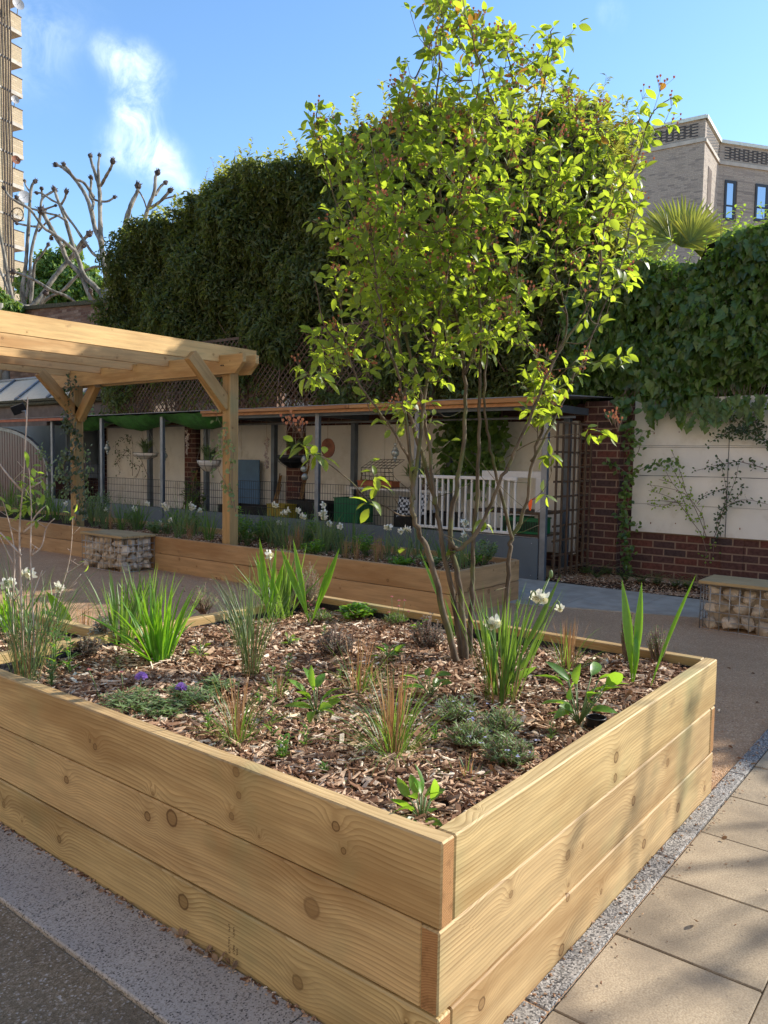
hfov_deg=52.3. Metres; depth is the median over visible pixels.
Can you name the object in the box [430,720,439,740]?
leafy sprig
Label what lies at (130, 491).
wire fence
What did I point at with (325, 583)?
montbretia
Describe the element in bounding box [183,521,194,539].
tufted grass
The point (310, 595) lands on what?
rosemary
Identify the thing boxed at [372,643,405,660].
leafy perennial
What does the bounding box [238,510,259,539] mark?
lily clump
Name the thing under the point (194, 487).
shrub
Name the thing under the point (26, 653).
ornamental grass
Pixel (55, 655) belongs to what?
leafy sprig
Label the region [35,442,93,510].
climbing plant
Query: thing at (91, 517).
lily clump
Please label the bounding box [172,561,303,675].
ornamental grass
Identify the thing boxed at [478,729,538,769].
rosemary
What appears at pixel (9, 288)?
pollarded plane tree
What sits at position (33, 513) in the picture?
lily clump
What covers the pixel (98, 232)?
pollarded plane tree
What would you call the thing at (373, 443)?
wall panel
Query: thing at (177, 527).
lily clump
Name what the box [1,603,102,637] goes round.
raised planter
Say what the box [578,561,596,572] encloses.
fern
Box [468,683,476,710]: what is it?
leafy sprig
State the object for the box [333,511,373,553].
lily clump
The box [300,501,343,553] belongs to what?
daffodil
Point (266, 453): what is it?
shell chime
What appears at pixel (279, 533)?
daffodil
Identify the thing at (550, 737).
leafy sprig
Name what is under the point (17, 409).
floodlight
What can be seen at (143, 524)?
lily clump
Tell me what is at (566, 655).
tufted grass
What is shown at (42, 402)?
outbuilding
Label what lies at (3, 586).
daffodil
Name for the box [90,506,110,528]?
daffodil
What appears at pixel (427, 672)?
plantain
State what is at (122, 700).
scabious
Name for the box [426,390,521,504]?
climbing plant
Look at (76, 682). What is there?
wood chip mulch
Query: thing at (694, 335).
ivy
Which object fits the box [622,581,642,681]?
montbretia
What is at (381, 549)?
tufted grass
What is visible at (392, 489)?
ledge
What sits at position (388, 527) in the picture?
daffodil
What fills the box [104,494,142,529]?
lily clump
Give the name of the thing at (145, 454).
hanging basket
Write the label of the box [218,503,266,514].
black crate
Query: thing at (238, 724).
tufted grass
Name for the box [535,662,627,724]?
plantain
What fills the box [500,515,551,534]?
green crate
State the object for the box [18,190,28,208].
satellite dish
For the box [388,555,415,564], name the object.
leafy perennial
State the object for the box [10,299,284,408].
brick house wall
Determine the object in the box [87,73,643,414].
evergreen hedge
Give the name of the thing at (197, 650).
leafy perennial
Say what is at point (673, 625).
montbretia
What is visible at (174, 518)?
leafy perennial
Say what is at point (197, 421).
tarpaulin
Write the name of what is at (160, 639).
lily clump
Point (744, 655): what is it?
gravel
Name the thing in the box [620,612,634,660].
rosemary
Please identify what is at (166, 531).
daffodil
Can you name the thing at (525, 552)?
garden shelter
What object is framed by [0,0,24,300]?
tower block
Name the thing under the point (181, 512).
lily clump
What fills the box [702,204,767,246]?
flowering shrub
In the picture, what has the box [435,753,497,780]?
tufted grass
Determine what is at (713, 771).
bark crumbs
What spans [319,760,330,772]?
leafy sprig
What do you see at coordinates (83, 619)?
tufted grass
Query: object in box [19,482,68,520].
lily clump
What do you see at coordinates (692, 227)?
fan palm
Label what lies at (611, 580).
wood chip mulch
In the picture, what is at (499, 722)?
rosemary
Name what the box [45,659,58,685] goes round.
leafy sprig
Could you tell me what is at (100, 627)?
hebe
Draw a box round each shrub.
[0,287,24,379]
[180,468,208,510]
[400,457,440,489]
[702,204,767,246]
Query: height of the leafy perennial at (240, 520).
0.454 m
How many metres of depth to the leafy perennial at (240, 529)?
9.27 m
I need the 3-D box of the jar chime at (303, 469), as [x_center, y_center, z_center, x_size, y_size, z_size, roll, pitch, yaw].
[-1.226,-0.943,12.034,0.137,0.973,0.107,4,5,38]
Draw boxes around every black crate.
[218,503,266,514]
[286,499,333,520]
[393,510,462,531]
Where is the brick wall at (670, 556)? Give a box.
[47,401,767,581]
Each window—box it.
[723,180,737,220]
[754,183,767,221]
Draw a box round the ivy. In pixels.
[558,201,767,434]
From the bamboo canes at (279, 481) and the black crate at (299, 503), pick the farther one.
the bamboo canes at (279, 481)
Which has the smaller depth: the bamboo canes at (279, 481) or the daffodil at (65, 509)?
the daffodil at (65, 509)
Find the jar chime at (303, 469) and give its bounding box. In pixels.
[300,456,307,481]
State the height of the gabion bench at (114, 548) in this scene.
0.482 m
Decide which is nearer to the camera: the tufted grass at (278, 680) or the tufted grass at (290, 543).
the tufted grass at (278, 680)
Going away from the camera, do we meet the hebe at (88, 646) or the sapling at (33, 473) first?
the sapling at (33, 473)
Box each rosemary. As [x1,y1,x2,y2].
[186,582,217,613]
[291,561,320,610]
[429,694,481,723]
[442,711,496,748]
[477,703,525,737]
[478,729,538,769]
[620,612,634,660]
[646,624,668,660]
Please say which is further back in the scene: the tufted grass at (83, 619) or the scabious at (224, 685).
the tufted grass at (83, 619)
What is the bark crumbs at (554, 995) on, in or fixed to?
on the kerb strip
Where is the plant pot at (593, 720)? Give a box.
[586,713,606,727]
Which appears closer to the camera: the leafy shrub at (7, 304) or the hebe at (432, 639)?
the hebe at (432, 639)
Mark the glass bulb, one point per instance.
(396, 453)
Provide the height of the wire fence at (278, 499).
0.537 m
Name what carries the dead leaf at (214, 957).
on the kerb
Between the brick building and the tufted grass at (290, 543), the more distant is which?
the brick building
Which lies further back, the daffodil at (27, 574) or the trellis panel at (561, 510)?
the trellis panel at (561, 510)
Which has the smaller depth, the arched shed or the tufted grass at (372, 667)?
the tufted grass at (372, 667)
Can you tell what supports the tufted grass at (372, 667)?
on the wood chip mulch at (76, 682)
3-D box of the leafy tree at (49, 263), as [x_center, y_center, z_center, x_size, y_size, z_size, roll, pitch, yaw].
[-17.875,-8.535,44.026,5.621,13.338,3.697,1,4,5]
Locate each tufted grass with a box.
[75,605,93,625]
[104,503,114,529]
[159,668,301,749]
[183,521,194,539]
[250,667,298,698]
[283,537,295,550]
[288,525,307,549]
[296,659,478,780]
[319,630,406,695]
[332,539,357,557]
[343,535,368,559]
[355,660,394,688]
[368,537,387,561]
[377,536,388,560]
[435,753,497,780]
[540,616,607,670]
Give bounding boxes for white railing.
[418,475,517,534]
[482,470,540,517]
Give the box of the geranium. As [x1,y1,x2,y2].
[334,602,376,618]
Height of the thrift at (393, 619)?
0.163 m
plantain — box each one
[283,665,345,722]
[390,765,444,825]
[403,668,451,696]
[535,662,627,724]
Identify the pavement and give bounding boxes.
[542,751,767,1023]
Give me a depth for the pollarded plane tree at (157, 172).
29.77 m
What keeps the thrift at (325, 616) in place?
on the wood chip mulch at (76, 682)
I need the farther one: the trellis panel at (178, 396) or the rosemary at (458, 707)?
the trellis panel at (178, 396)
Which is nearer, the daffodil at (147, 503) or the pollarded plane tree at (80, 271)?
the daffodil at (147, 503)
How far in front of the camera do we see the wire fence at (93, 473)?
15.05 m
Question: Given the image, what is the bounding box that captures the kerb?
[0,824,321,1023]
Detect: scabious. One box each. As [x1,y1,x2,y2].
[87,668,163,712]
[131,700,189,719]
[147,681,218,710]
[194,672,238,693]
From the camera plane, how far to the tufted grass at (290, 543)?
8.63 m
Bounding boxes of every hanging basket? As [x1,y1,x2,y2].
[132,430,157,459]
[197,430,220,471]
[277,422,310,467]
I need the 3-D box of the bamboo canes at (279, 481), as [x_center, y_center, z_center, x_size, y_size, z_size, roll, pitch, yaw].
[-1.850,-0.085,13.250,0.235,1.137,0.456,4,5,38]
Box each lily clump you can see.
[0,478,25,515]
[5,488,35,518]
[10,476,57,516]
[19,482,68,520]
[25,489,70,519]
[79,569,206,662]
[82,570,155,646]
[84,486,120,526]
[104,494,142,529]
[116,563,168,625]
[118,493,161,529]
[158,488,202,533]
[162,500,204,537]
[185,506,221,540]
[232,545,327,618]
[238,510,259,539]
[241,511,287,542]
[277,508,328,547]
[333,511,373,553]
[396,519,446,560]
[418,533,460,560]
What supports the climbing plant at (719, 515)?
attached to the wall panel at (749, 522)
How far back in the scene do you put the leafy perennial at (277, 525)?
9.55 m
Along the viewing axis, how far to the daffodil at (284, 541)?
8.95 m
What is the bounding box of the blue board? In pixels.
[238,460,259,503]
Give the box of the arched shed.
[0,425,97,510]
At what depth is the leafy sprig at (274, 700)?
2.48 m
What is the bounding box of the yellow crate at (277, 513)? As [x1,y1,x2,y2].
[266,503,296,517]
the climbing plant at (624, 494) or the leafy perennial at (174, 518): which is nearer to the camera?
the climbing plant at (624, 494)
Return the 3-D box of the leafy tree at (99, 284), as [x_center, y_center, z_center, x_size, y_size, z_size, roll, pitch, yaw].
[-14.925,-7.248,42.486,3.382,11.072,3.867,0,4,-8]
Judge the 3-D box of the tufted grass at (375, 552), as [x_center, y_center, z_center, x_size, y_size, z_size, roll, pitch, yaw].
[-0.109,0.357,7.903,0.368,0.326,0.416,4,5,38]
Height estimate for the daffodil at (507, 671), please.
0.494 m
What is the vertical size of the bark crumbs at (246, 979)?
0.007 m
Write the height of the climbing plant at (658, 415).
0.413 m
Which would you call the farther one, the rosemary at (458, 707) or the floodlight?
the floodlight
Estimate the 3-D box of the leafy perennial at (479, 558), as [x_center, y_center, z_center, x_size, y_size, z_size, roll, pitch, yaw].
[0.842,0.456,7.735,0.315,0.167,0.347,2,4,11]
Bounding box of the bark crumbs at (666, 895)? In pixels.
[565,778,766,1010]
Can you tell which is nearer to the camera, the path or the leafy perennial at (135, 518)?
the path
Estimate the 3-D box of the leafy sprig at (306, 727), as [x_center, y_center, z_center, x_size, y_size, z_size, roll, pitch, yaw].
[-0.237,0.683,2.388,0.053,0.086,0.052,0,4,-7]
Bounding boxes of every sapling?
[0,396,45,656]
[0,497,30,640]
[24,451,54,672]
[51,506,92,626]
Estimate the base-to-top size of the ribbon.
0.057 m
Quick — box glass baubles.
[104,437,110,454]
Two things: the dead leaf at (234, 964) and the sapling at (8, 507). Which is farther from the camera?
the sapling at (8, 507)
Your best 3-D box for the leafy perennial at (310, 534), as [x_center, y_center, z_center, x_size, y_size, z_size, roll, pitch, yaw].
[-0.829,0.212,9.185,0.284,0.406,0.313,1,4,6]
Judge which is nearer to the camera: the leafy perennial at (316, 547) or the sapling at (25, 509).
the sapling at (25, 509)
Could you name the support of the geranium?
on the wood chip mulch at (76, 682)
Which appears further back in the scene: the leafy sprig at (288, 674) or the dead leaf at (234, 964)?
the leafy sprig at (288, 674)
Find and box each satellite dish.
[11,95,18,107]
[12,155,20,168]
[13,0,23,15]
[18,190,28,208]
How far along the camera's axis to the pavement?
2.28 m
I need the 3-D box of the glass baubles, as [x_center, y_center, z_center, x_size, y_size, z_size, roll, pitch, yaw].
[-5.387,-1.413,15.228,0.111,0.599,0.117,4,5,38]
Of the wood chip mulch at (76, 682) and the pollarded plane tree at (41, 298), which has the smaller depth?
the wood chip mulch at (76, 682)
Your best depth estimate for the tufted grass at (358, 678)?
2.98 m
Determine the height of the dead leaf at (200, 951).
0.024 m
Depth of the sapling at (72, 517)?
3.84 m
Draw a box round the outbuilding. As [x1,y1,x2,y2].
[0,376,216,426]
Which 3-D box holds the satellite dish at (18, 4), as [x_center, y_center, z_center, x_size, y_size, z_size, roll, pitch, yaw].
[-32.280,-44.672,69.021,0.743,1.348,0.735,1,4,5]
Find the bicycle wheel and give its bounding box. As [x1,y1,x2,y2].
[10,207,23,221]
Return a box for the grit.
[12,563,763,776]
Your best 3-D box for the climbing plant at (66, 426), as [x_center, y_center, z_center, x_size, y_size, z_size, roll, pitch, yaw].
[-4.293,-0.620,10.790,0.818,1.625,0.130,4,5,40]
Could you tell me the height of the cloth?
0.351 m
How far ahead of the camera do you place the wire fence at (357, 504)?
10.87 m
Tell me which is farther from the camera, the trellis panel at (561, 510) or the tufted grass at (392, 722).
the trellis panel at (561, 510)
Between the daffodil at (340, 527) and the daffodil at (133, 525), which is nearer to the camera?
the daffodil at (340, 527)
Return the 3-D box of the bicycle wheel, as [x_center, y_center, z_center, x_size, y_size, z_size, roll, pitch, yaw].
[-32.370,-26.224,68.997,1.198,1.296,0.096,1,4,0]
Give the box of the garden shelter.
[0,395,612,580]
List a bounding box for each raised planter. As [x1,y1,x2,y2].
[0,506,518,616]
[0,594,716,1023]
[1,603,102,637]
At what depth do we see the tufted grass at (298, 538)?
8.75 m
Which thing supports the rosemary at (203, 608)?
on the raised planter at (322, 904)
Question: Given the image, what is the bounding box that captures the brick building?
[285,114,767,406]
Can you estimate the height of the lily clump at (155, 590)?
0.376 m
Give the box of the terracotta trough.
[357,480,400,487]
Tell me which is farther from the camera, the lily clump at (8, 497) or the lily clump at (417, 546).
the lily clump at (8, 497)
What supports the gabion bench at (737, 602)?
on the gravel
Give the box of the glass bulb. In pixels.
[391,425,398,461]
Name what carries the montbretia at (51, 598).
on the raised planter at (80, 629)
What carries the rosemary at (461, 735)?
on the wood chip mulch at (76, 682)
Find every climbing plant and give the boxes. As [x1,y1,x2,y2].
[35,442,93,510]
[57,410,88,525]
[62,373,78,422]
[65,391,97,478]
[112,434,148,478]
[209,409,238,516]
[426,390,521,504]
[602,426,684,575]
[605,398,666,430]
[647,449,720,564]
[692,455,767,540]
[705,408,767,450]
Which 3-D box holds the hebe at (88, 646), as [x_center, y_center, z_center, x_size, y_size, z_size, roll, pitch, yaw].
[-1.317,0.588,3.442,0.163,0.105,0.167,1,4,0]
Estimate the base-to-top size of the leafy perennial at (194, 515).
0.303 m
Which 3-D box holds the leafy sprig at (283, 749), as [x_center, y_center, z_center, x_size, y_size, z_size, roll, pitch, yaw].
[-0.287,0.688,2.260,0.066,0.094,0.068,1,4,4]
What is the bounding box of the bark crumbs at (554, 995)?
[507,736,767,1023]
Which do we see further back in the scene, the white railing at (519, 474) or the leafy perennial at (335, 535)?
the white railing at (519, 474)
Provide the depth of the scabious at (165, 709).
2.66 m
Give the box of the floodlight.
[10,403,27,417]
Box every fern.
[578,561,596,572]
[579,565,610,577]
[598,563,618,573]
[610,565,634,580]
[629,571,654,581]
[649,571,664,583]
[666,573,706,587]
[666,576,684,585]
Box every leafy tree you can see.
[12,242,101,304]
[77,279,103,300]
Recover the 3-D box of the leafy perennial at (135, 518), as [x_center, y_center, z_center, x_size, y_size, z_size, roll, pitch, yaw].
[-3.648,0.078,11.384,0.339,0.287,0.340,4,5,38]
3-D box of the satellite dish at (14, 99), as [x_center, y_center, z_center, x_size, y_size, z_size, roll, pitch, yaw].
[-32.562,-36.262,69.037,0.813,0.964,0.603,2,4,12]
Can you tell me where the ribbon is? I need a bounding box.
[528,498,535,510]
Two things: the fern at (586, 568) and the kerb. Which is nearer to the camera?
the kerb
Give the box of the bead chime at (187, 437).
[184,430,189,453]
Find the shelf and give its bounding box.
[470,507,562,575]
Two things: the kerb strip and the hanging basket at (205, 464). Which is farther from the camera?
the hanging basket at (205, 464)
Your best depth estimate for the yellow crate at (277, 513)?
12.19 m
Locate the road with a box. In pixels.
[0,903,159,1023]
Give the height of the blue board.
1.055 m
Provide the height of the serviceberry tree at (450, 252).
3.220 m
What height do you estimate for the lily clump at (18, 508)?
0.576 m
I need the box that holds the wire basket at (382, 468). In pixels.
[361,459,404,480]
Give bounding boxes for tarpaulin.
[61,412,238,431]
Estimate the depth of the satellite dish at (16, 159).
69.07 m
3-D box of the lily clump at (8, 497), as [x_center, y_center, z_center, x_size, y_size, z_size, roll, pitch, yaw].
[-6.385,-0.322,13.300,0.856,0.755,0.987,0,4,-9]
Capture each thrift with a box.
[304,599,333,622]
[382,596,409,624]
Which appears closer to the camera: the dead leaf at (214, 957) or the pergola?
the dead leaf at (214, 957)
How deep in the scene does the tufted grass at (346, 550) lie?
8.13 m
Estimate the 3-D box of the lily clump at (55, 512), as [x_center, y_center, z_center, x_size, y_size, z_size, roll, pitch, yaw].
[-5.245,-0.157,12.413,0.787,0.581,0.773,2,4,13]
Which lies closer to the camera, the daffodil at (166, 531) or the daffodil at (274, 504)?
the daffodil at (274, 504)
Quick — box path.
[510,578,707,618]
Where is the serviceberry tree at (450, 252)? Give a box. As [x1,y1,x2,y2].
[280,0,682,662]
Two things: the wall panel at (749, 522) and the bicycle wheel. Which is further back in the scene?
the bicycle wheel
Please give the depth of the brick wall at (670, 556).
9.81 m
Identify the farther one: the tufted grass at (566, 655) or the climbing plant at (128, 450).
the climbing plant at (128, 450)
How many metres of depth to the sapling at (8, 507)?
3.27 m
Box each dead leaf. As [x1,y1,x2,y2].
[171,927,188,936]
[184,939,212,951]
[194,948,214,954]
[212,951,225,961]
[225,958,237,969]
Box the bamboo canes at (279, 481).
[273,473,281,502]
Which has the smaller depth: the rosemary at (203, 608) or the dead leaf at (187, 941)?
the dead leaf at (187, 941)
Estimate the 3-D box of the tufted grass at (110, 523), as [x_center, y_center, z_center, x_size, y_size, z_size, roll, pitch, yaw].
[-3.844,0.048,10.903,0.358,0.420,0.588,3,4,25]
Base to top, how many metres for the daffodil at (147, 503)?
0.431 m
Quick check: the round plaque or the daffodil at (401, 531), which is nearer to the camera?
the daffodil at (401, 531)
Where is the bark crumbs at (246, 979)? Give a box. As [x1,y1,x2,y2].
[0,822,320,1022]
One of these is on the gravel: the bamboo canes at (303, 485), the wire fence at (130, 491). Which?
the bamboo canes at (303, 485)
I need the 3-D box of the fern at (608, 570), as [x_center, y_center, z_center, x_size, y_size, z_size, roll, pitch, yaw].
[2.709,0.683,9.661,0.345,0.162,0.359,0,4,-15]
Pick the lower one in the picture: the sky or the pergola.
the pergola
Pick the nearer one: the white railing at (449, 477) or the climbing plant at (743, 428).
the climbing plant at (743, 428)
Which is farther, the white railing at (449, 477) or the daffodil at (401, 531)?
the white railing at (449, 477)
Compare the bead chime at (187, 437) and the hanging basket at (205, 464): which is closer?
the hanging basket at (205, 464)
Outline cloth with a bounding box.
[396,494,428,516]
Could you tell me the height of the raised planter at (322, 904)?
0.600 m
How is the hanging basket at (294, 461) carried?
hanging from the garden shelter
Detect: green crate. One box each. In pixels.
[333,496,373,522]
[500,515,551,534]
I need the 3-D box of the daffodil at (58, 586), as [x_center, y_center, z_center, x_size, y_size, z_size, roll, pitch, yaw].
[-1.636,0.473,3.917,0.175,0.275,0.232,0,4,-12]
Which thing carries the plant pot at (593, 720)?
on the wood chip mulch at (76, 682)
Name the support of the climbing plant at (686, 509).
attached to the wall panel at (749, 522)
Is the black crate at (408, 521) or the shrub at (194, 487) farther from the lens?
the shrub at (194, 487)
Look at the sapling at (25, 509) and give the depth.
3.21 m
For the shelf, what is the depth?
9.64 m
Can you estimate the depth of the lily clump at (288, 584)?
4.42 m
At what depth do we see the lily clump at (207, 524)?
9.64 m
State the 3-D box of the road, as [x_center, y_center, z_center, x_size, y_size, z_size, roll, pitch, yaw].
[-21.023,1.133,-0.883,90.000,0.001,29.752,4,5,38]
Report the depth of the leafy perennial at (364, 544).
8.26 m
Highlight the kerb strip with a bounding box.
[503,729,767,1023]
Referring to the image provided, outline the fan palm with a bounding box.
[632,195,732,260]
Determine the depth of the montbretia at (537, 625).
3.08 m
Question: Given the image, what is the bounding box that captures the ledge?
[345,487,452,512]
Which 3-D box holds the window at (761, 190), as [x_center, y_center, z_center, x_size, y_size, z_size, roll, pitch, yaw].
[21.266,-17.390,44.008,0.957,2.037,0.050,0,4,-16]
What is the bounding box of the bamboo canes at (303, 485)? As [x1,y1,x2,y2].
[299,461,309,498]
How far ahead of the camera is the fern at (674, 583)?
8.76 m
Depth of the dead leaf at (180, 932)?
2.26 m
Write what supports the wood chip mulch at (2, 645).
on the soil
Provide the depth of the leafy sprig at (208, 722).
2.56 m
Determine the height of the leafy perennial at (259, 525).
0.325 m
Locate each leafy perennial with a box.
[16,495,35,517]
[86,495,97,520]
[95,490,110,522]
[124,508,144,525]
[144,519,168,533]
[166,510,182,529]
[186,511,203,532]
[188,640,210,655]
[238,506,249,542]
[238,521,261,544]
[248,517,272,540]
[264,515,289,542]
[281,632,300,643]
[299,536,326,554]
[304,512,321,545]
[329,525,344,547]
[352,530,384,557]
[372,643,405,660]
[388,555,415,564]
[414,554,441,567]
[455,551,482,566]
[475,537,497,565]
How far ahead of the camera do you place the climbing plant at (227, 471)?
8.83 m
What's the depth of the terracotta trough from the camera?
11.59 m
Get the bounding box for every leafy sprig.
[42,613,64,670]
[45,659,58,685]
[57,627,80,673]
[201,709,213,728]
[264,665,280,735]
[275,733,294,757]
[282,651,295,676]
[298,722,313,745]
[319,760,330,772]
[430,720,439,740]
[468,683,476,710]
[546,721,557,740]
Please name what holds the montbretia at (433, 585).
on the wood chip mulch at (76, 682)
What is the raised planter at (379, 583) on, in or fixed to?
on the gravel
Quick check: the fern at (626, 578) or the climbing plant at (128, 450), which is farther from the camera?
the climbing plant at (128, 450)
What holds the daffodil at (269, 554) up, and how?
on the wood chip mulch at (76, 682)
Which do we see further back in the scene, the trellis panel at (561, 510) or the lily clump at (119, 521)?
the lily clump at (119, 521)
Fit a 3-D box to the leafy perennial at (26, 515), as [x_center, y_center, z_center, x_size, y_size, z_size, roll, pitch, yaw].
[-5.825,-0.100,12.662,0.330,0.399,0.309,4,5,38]
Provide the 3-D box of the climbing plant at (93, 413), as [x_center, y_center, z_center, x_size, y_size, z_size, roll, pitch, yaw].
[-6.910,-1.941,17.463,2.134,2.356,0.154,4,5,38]
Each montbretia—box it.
[47,592,71,620]
[256,538,282,619]
[281,540,309,622]
[311,550,338,623]
[420,552,455,637]
[498,575,560,681]
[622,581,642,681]
[651,575,695,685]
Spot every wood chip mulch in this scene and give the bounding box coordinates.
[0,616,73,651]
[13,606,690,828]
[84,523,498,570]
[537,569,708,598]
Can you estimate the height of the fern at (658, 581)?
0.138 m
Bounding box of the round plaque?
[321,438,334,457]
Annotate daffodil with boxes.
[0,577,45,635]
[3,567,56,635]
[40,580,79,628]
[54,501,70,523]
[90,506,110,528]
[122,505,143,530]
[145,501,161,530]
[156,502,176,534]
[184,502,209,535]
[241,549,292,624]
[259,499,289,546]
[262,506,300,548]
[266,520,286,544]
[287,507,312,548]
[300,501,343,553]
[308,509,337,551]
[321,520,347,551]
[324,522,358,554]
[377,524,405,557]
[388,525,417,559]
[447,570,564,704]
[454,519,489,568]
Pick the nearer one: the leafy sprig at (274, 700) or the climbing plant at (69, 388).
the leafy sprig at (274, 700)
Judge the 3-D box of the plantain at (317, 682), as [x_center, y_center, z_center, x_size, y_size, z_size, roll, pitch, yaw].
[-0.236,0.624,2.706,0.197,0.164,0.218,4,5,38]
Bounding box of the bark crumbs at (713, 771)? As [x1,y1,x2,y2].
[0,572,763,772]
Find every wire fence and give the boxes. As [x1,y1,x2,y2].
[54,463,99,499]
[104,477,159,506]
[165,480,221,511]
[238,480,313,519]
[319,484,408,527]
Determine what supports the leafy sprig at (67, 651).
on the wood chip mulch at (76, 682)
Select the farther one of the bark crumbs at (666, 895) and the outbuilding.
the outbuilding
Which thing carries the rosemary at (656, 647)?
on the wood chip mulch at (76, 682)
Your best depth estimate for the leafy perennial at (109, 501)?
11.89 m
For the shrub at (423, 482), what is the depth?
11.19 m
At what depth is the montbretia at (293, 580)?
4.24 m
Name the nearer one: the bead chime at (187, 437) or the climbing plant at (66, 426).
the climbing plant at (66, 426)
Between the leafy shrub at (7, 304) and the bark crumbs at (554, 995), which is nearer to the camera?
the bark crumbs at (554, 995)
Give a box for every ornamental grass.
[0,545,135,681]
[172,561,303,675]
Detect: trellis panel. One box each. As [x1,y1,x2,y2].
[112,316,434,413]
[551,421,592,578]
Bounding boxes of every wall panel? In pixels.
[107,421,580,553]
[631,395,767,539]
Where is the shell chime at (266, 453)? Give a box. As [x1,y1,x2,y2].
[264,437,268,468]
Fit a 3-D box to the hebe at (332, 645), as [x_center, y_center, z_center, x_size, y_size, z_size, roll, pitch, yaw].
[-0.212,0.570,3.464,0.198,0.175,0.196,4,5,38]
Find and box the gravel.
[0,543,767,1023]
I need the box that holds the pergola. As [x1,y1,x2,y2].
[0,310,258,544]
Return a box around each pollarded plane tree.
[0,228,26,305]
[2,185,101,301]
[15,178,98,305]
[33,152,117,297]
[122,168,175,232]
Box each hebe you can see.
[65,633,104,656]
[88,615,119,639]
[313,622,356,656]
[409,612,445,648]
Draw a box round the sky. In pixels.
[10,0,767,277]
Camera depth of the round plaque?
11.92 m
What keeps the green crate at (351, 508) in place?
on the ledge
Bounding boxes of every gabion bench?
[80,529,155,572]
[698,575,767,637]
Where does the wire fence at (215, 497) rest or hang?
attached to the garden shelter

